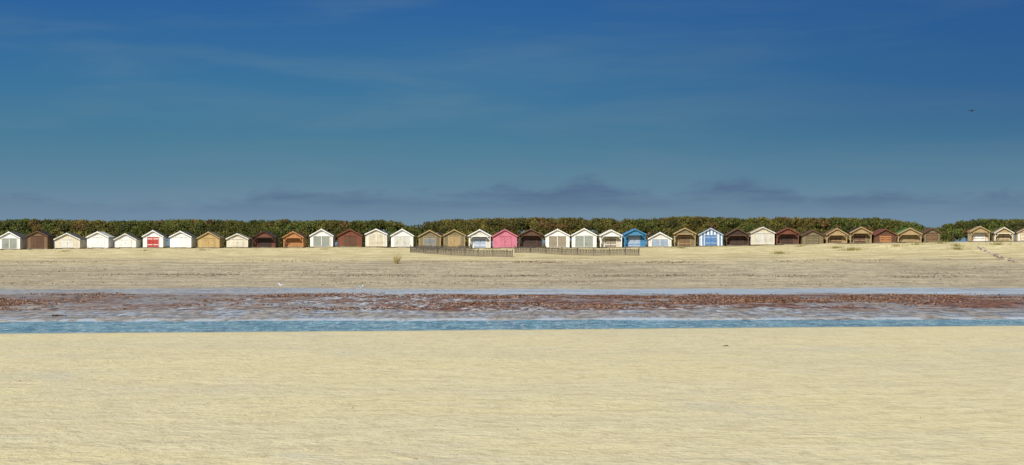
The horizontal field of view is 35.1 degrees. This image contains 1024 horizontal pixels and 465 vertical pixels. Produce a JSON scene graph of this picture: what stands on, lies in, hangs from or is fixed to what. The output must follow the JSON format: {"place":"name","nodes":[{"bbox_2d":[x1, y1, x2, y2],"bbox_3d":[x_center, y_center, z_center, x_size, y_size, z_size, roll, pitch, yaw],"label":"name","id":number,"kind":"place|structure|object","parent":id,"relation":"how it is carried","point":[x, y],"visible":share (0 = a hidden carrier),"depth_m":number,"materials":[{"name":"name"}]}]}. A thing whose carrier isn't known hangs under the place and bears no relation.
{"place":"outdoors","nodes":[
{"label":"outdoors","id":0,"kind":"place"},
{"bbox_2d":[1,258,1019,287],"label":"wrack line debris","id":1,"kind":"object","parent":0,"point":[536,261],"visible":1,"depth_m":148.67,"materials":[{"name":"brown plant"}]},
{"bbox_2d":[0,242,1023,464],"bbox_3d":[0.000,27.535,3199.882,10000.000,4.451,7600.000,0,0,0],"label":"beach sand ground","id":2,"kind":"structure","parent":0,"point":[765,396],"depth_m":47.69,"materials":[{"name":"beige sand"}]},
{"bbox_2d":[0,231,26,249],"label":"beach hut","id":3,"kind":"object","parent":2,"relation":"on","point":[9,240],"visible":0.91,"depth_m":199.71,"materials":[{"name":"white wood"}]},
{"bbox_2d":[26,231,53,249],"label":"beach hut","id":4,"kind":"object","parent":2,"relation":"on","point":[40,240],"visible":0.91,"depth_m":199.88,"materials":[{"name":"brown wood"}]},
{"bbox_2d":[31,237,42,247],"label":"double doors","id":5,"kind":"structure","parent":4,"relation":"in","point":[35,243],"depth_m":199.85,"materials":[{"name":"brown wood"}]},
{"bbox_2d":[53,232,86,248],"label":"beach hut","id":6,"kind":"object","parent":2,"relation":"on","point":[66,240],"visible":0.91,"depth_m":199.93,"materials":[{"name":"beige wood"}]},
{"bbox_2d":[62,240,72,247],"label":"double doors","id":7,"kind":"structure","parent":6,"relation":"in","point":[63,243],"depth_m":199.90,"materials":[{"name":"beige wood"}]},
{"bbox_2d":[86,231,113,248],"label":"beach hut","id":8,"kind":"object","parent":2,"relation":"on","point":[97,239],"visible":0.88,"depth_m":200.25,"materials":[{"name":"white wood"}]},
{"bbox_2d":[92,238,102,246],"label":"double doors","id":9,"kind":"structure","parent":8,"relation":"in","point":[95,243],"depth_m":200.19,"materials":[{"name":"white wood"}]},
{"bbox_2d":[113,233,141,247],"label":"beach hut","id":10,"kind":"object","parent":2,"relation":"on","point":[127,240],"visible":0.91,"depth_m":200.34,"materials":[{"name":"white wood"}]},
{"bbox_2d":[119,240,130,246],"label":"double doors","id":11,"kind":"structure","parent":10,"relation":"in","point":[120,241],"depth_m":200.29,"materials":[{"name":"white wood"}]},
{"bbox_2d":[142,230,167,247],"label":"beach hut","id":12,"kind":"object","parent":2,"relation":"on","point":[154,239],"visible":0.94,"depth_m":199.61,"materials":[{"name":"white wood"}]},
{"bbox_2d":[147,237,158,246],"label":"double doors","id":13,"kind":"structure","parent":12,"relation":"in","point":[150,240],"depth_m":199.61,"materials":[{"name":"wood"}]},
{"bbox_2d":[169,231,196,247],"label":"beach hut","id":14,"kind":"object","parent":2,"relation":"on","point":[182,239],"visible":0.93,"depth_m":199.67,"materials":[{"name":"white wood"}]},
{"bbox_2d":[175,238,185,246],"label":"double doors","id":15,"kind":"structure","parent":14,"relation":"in","point":[180,241],"depth_m":199.65,"materials":[{"name":"white wood"}]},
{"bbox_2d":[196,232,224,247],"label":"beach hut","id":16,"kind":"object","parent":2,"relation":"on","point":[210,240],"visible":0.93,"depth_m":200.03,"materials":[{"name":"yellow wood"}]},
{"bbox_2d":[203,239,213,246],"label":"double doors","id":17,"kind":"structure","parent":16,"relation":"in","point":[208,243],"depth_m":200.02,"materials":[{"name":"yellow wood"}]},
{"bbox_2d":[225,233,251,247],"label":"beach hut","id":18,"kind":"object","parent":2,"relation":"on","point":[238,240],"visible":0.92,"depth_m":199.64,"materials":[{"name":"white wood"}]},
{"bbox_2d":[231,240,242,246],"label":"double doors","id":19,"kind":"structure","parent":18,"relation":"in","point":[237,245],"depth_m":199.61,"materials":[{"name":"beige wood"}]},
{"bbox_2d":[251,230,277,247],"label":"beach hut","id":20,"kind":"object","parent":2,"relation":"on","point":[264,239],"visible":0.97,"depth_m":200.63,"materials":[{"name":"brown wood"}]},
{"bbox_2d":[259,238,270,246],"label":"double doors","id":21,"kind":"structure","parent":20,"relation":"in","point":[264,241],"depth_m":200.63,"materials":[{"name":"brown wood"}]},
{"bbox_2d":[282,231,306,247],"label":"beach hut","id":22,"kind":"object","parent":2,"relation":"on","point":[294,239],"visible":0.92,"depth_m":200.92,"materials":[{"name":"brown wood"}]},
{"bbox_2d":[288,238,299,246],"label":"double doors","id":23,"kind":"structure","parent":22,"relation":"in","point":[294,241],"depth_m":200.93,"materials":[{"name":"orange wood"}]},
{"bbox_2d":[309,228,335,247],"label":"beach hut","id":24,"kind":"object","parent":2,"relation":"on","point":[321,237],"visible":0.91,"depth_m":200.29,"materials":[{"name":"white wood"}]},
{"bbox_2d":[337,228,363,246],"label":"beach hut","id":25,"kind":"object","parent":2,"relation":"on","point":[349,237],"visible":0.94,"depth_m":199.66,"materials":[{"name":"red wood"}]},
{"bbox_2d":[344,236,355,245],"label":"double doors","id":26,"kind":"structure","parent":25,"relation":"in","point":[347,239],"depth_m":199.65,"materials":[{"name":"brown wood"}]},
{"bbox_2d":[364,229,389,247],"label":"beach hut","id":27,"kind":"object","parent":2,"relation":"on","point":[377,238],"visible":0.93,"depth_m":199.96,"materials":[{"name":"beige wood"}]},
{"bbox_2d":[393,253,402,263],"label":"dry beach plant","id":28,"kind":"object","parent":2,"relation":"on","point":[397,260],"visible":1,"depth_m":163.16,"materials":[{"name":"beige plant"}]},
{"bbox_2d":[390,229,413,247],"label":"beach hut","id":29,"kind":"object","parent":2,"relation":"on","point":[401,238],"visible":0.86,"depth_m":200.03,"materials":[{"name":"white wood"}]},
{"bbox_2d":[418,230,441,247],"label":"beach hut","id":30,"kind":"object","parent":2,"relation":"on","point":[430,238],"visible":0.66,"depth_m":200.04,"materials":[{"name":"beige wood"}]},
{"bbox_2d":[424,237,435,246],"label":"double doors","id":31,"kind":"structure","parent":30,"relation":"in","point":[429,241],"depth_m":200.05,"materials":[{"name":"grey wood"}]},
{"bbox_2d":[416,244,471,249],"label":"paling fence","id":32,"kind":"object","parent":2,"relation":"on","point":[457,247],"visible":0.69,"depth_m":190.99,"materials":[{"name":"brown wood"}]},
{"bbox_2d":[443,229,465,247],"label":"beach hut","id":33,"kind":"object","parent":2,"relation":"on","point":[454,237],"visible":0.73,"depth_m":200.32,"materials":[{"name":"beige wood"}]},
{"bbox_2d":[449,236,459,246],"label":"double doors","id":34,"kind":"structure","parent":33,"relation":"in","point":[453,240],"depth_m":200.29,"materials":[{"name":"beige wood"}]},
{"bbox_2d":[410,245,512,256],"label":"paling fence","id":35,"kind":"object","parent":2,"relation":"on","point":[495,253],"visible":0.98,"depth_m":177.39,"materials":[{"name":"brown wood"}]},
{"bbox_2d":[468,229,491,248],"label":"beach hut","id":36,"kind":"object","parent":2,"relation":"on","point":[479,238],"visible":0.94,"depth_m":200.85,"materials":[{"name":"white wood"}]},
{"bbox_2d":[474,237,485,247],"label":"double doors","id":37,"kind":"structure","parent":36,"relation":"in","point":[476,241],"depth_m":200.88,"materials":[{"name":"wood"}]},
{"bbox_2d":[492,229,517,248],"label":"beach hut","id":38,"kind":"object","parent":2,"relation":"on","point":[504,238],"visible":0.8,"depth_m":199.88,"materials":[{"name":"pink wood"}]},
{"bbox_2d":[499,237,510,246],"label":"double doors","id":39,"kind":"structure","parent":38,"relation":"in","point":[504,242],"depth_m":199.85,"materials":[{"name":"pink wood"}]},
{"bbox_2d":[0,216,1023,247],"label":"tamarisk hedge","id":40,"kind":"object","parent":2,"relation":"on","point":[667,226],"visible":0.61,"depth_m":212.27,"materials":[{"name":"green plant"}]},
{"bbox_2d":[0,292,1023,311],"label":"seaweed","id":41,"kind":"object","parent":2,"relation":"on","point":[695,299],"visible":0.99,"depth_m":103.66,"materials":[{"name":"brown plant"}]},
{"bbox_2d":[518,229,542,247],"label":"beach hut","id":42,"kind":"object","parent":2,"relation":"on","point":[529,237],"visible":0.81,"depth_m":200.43,"materials":[{"name":"brown wood"}]},
{"bbox_2d":[525,236,536,246],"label":"double doors","id":43,"kind":"structure","parent":42,"relation":"in","point":[530,240],"depth_m":200.44,"materials":[{"name":"brown wood"}]},
{"bbox_2d":[545,229,569,247],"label":"beach hut","id":44,"kind":"object","parent":2,"relation":"on","point":[557,238],"visible":0.93,"depth_m":199.76,"materials":[{"name":"white wood"}]},
{"bbox_2d":[514,245,638,255],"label":"paling fence","id":45,"kind":"object","parent":2,"relation":"on","point":[594,252],"visible":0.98,"depth_m":179.29,"materials":[{"name":"brown wood"}]},
{"bbox_2d":[571,228,596,247],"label":"beach hut","id":46,"kind":"object","parent":2,"relation":"on","point":[583,238],"visible":0.95,"depth_m":199.93,"materials":[{"name":"white wood"}]},
{"bbox_2d":[597,229,622,247],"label":"beach hut","id":47,"kind":"object","parent":2,"relation":"on","point":[611,238],"visible":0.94,"depth_m":200.99,"materials":[{"name":"white wood"}]},
{"bbox_2d":[605,236,615,246],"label":"double doors","id":48,"kind":"structure","parent":47,"relation":"in","point":[607,238],"depth_m":200.98,"materials":[{"name":"beige wood"}]},
{"bbox_2d":[621,228,646,247],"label":"beach hut","id":49,"kind":"object","parent":2,"relation":"on","point":[634,238],"visible":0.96,"depth_m":201.06,"materials":[{"name":"blue wood"}]},
{"bbox_2d":[629,235,639,246],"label":"double doors","id":50,"kind":"structure","parent":49,"relation":"in","point":[633,239],"depth_m":201.07,"materials":[{"name":"white wood"}]},
{"bbox_2d":[647,232,671,246],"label":"beach hut","id":51,"kind":"object","parent":2,"relation":"on","point":[659,239],"visible":0.88,"depth_m":199.97,"materials":[{"name":"white wood"}]},
{"bbox_2d":[673,228,696,246],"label":"beach hut","id":52,"kind":"object","parent":2,"relation":"on","point":[684,237],"visible":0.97,"depth_m":200.61,"materials":[{"name":"brown wood"}]},
{"bbox_2d":[679,235,689,245],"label":"double doors","id":53,"kind":"structure","parent":52,"relation":"in","point":[684,239],"depth_m":200.63,"materials":[{"name":"brown wood"}]},
{"bbox_2d":[698,228,723,246],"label":"beach hut","id":54,"kind":"object","parent":2,"relation":"on","point":[710,237],"visible":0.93,"depth_m":199.97,"materials":[{"name":"white wood"}]},
{"bbox_2d":[705,236,716,244],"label":"double doors","id":55,"kind":"structure","parent":54,"relation":"in","point":[708,241],"depth_m":199.95,"materials":[{"name":"blue wood"}]},
{"bbox_2d":[724,228,749,245],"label":"beach hut","id":56,"kind":"object","parent":2,"relation":"on","point":[736,236],"visible":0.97,"depth_m":201.00,"materials":[{"name":"brown wood"}]},
{"bbox_2d":[731,236,742,244],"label":"double doors","id":57,"kind":"structure","parent":56,"relation":"in","point":[736,239],"depth_m":201.02,"materials":[{"name":"brown wood"}]},
{"bbox_2d":[748,227,775,245],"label":"beach hut","id":58,"kind":"object","parent":2,"relation":"on","point":[761,236],"visible":0.91,"depth_m":199.90,"materials":[{"name":"white wood"}]},
{"bbox_2d":[770,251,789,253],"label":"marram grass tuft","id":59,"kind":"object","parent":2,"relation":"on","point":[778,252],"visible":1,"depth_m":178.15,"materials":[{"name":"beige plant"}]},
{"bbox_2d":[774,227,799,244],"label":"beach hut","id":60,"kind":"object","parent":2,"relation":"on","point":[787,236],"visible":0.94,"depth_m":200.34,"materials":[{"name":"red wood"}]},
{"bbox_2d":[781,234,792,243],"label":"double doors","id":61,"kind":"structure","parent":60,"relation":"in","point":[784,237],"depth_m":200.34,"materials":[{"name":"brown wood"}]},
{"bbox_2d":[799,230,824,244],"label":"beach hut","id":62,"kind":"object","parent":2,"relation":"on","point":[810,237],"visible":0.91,"depth_m":199.57,"materials":[{"name":"brown wood"}]},
{"bbox_2d":[807,236,818,242],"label":"double doors","id":63,"kind":"structure","parent":62,"relation":"in","point":[810,239],"depth_m":199.56,"materials":[{"name":"beige wood"}]},
{"bbox_2d":[823,228,848,243],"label":"beach hut","id":64,"kind":"object","parent":2,"relation":"on","point":[835,235],"visible":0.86,"depth_m":200.32,"materials":[{"name":"beige wood"}]},
{"bbox_2d":[830,235,841,242],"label":"double doors","id":65,"kind":"structure","parent":64,"relation":"in","point":[832,237],"depth_m":200.34,"materials":[{"name":"brown wood"}]},
{"bbox_2d":[837,247,867,250],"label":"marram grass tuft","id":66,"kind":"object","parent":2,"relation":"on","point":[852,249],"visible":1,"depth_m":180.77,"materials":[{"name":"beige plant"}]},
{"bbox_2d":[845,226,872,243],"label":"beach hut","id":67,"kind":"object","parent":2,"relation":"on","point":[860,235],"visible":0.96,"depth_m":200.59,"materials":[{"name":"beige wood"}]},
{"bbox_2d":[854,234,865,242],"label":"double doors","id":68,"kind":"structure","parent":67,"relation":"in","point":[859,237],"depth_m":200.58,"materials":[{"name":"brown wood"}]},
{"bbox_2d":[870,229,897,242],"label":"beach hut","id":69,"kind":"object","parent":2,"relation":"on","point":[883,236],"visible":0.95,"depth_m":199.96,"materials":[{"name":"red wood"}]},
{"bbox_2d":[880,236,890,241],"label":"double doors","id":70,"kind":"structure","parent":69,"relation":"in","point":[885,238],"depth_m":199.95,"materials":[{"name":"wood"}]},
{"bbox_2d":[895,228,922,242],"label":"beach hut","id":71,"kind":"object","parent":2,"relation":"on","point":[907,235],"visible":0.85,"depth_m":200.55,"materials":[{"name":"beige wood"}]},
{"bbox_2d":[903,235,913,241],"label":"double doors","id":72,"kind":"structure","parent":71,"relation":"in","point":[908,237],"depth_m":200.58,"materials":[{"name":"beige wood"}]},
{"bbox_2d":[920,227,941,242],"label":"beach hut","id":73,"kind":"object","parent":2,"relation":"on","point":[929,235],"visible":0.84,"depth_m":200.34,"materials":[{"name":"brown wood"}]},
{"bbox_2d":[927,234,936,240],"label":"double doors","id":74,"kind":"structure","parent":73,"relation":"in","point":[929,238],"depth_m":200.34,"materials":[{"name":"brown wood"}]},
{"bbox_2d":[931,240,949,243],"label":"marram grass tuft","id":75,"kind":"object","parent":2,"relation":"on","point":[942,241],"visible":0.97,"depth_m":193.06,"materials":[{"name":"beige plant"}]},
{"bbox_2d":[946,246,968,249],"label":"marram grass tuft","id":76,"kind":"object","parent":2,"relation":"on","point":[957,248],"visible":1,"depth_m":180.58,"materials":[{"name":"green plant"}]},
{"bbox_2d":[967,226,990,241],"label":"beach hut","id":77,"kind":"object","parent":2,"relation":"on","point":[978,234],"visible":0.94,"depth_m":203.64,"materials":[{"name":"beige wood"}]},
{"bbox_2d":[973,232,984,240],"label":"double doors","id":78,"kind":"structure","parent":77,"relation":"in","point":[979,235],"depth_m":203.69,"materials":[{"name":"white wood"}]},
{"bbox_2d":[975,246,1017,261],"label":"rock groyne","id":79,"kind":"object","parent":2,"relation":"on","point":[996,255],"visible":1,"depth_m":171.82,"materials":[{"name":"beige stone"}]},
{"bbox_2d":[985,241,1011,245],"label":"marram grass tuft","id":80,"kind":"object","parent":2,"relation":"on","point":[1000,242],"visible":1,"depth_m":187.20,"materials":[{"name":"beige plant"}]},
{"bbox_2d":[991,227,1014,241],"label":"beach hut","id":81,"kind":"object","parent":2,"relation":"on","point":[1002,234],"visible":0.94,"depth_m":203.62,"materials":[{"name":"beige wood"}]},
{"bbox_2d":[997,234,1008,240],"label":"double doors","id":82,"kind":"structure","parent":81,"relation":"in","point":[1003,239],"depth_m":203.69,"materials":[{"name":"beige wood"}]},
{"bbox_2d":[1014,227,1023,241],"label":"beach hut","id":83,"kind":"object","parent":2,"relation":"on","point":[1019,235],"visible":0.85,"depth_m":203.13,"materials":[{"name":"white wood"}]},
{"bbox_2d":[0,319,1023,332],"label":"tidal channel water","id":84,"kind":"structure","parent":0,"point":[136,326],"depth_m":71.73,"materials":[{"name":"blue liquid"}]},
{"bbox_2d":[0,0,1023,245],"label":"sky","id":85,"kind":"structure","parent":0,"point":[410,112],"materials":[{"name":"blue"}]}
]}

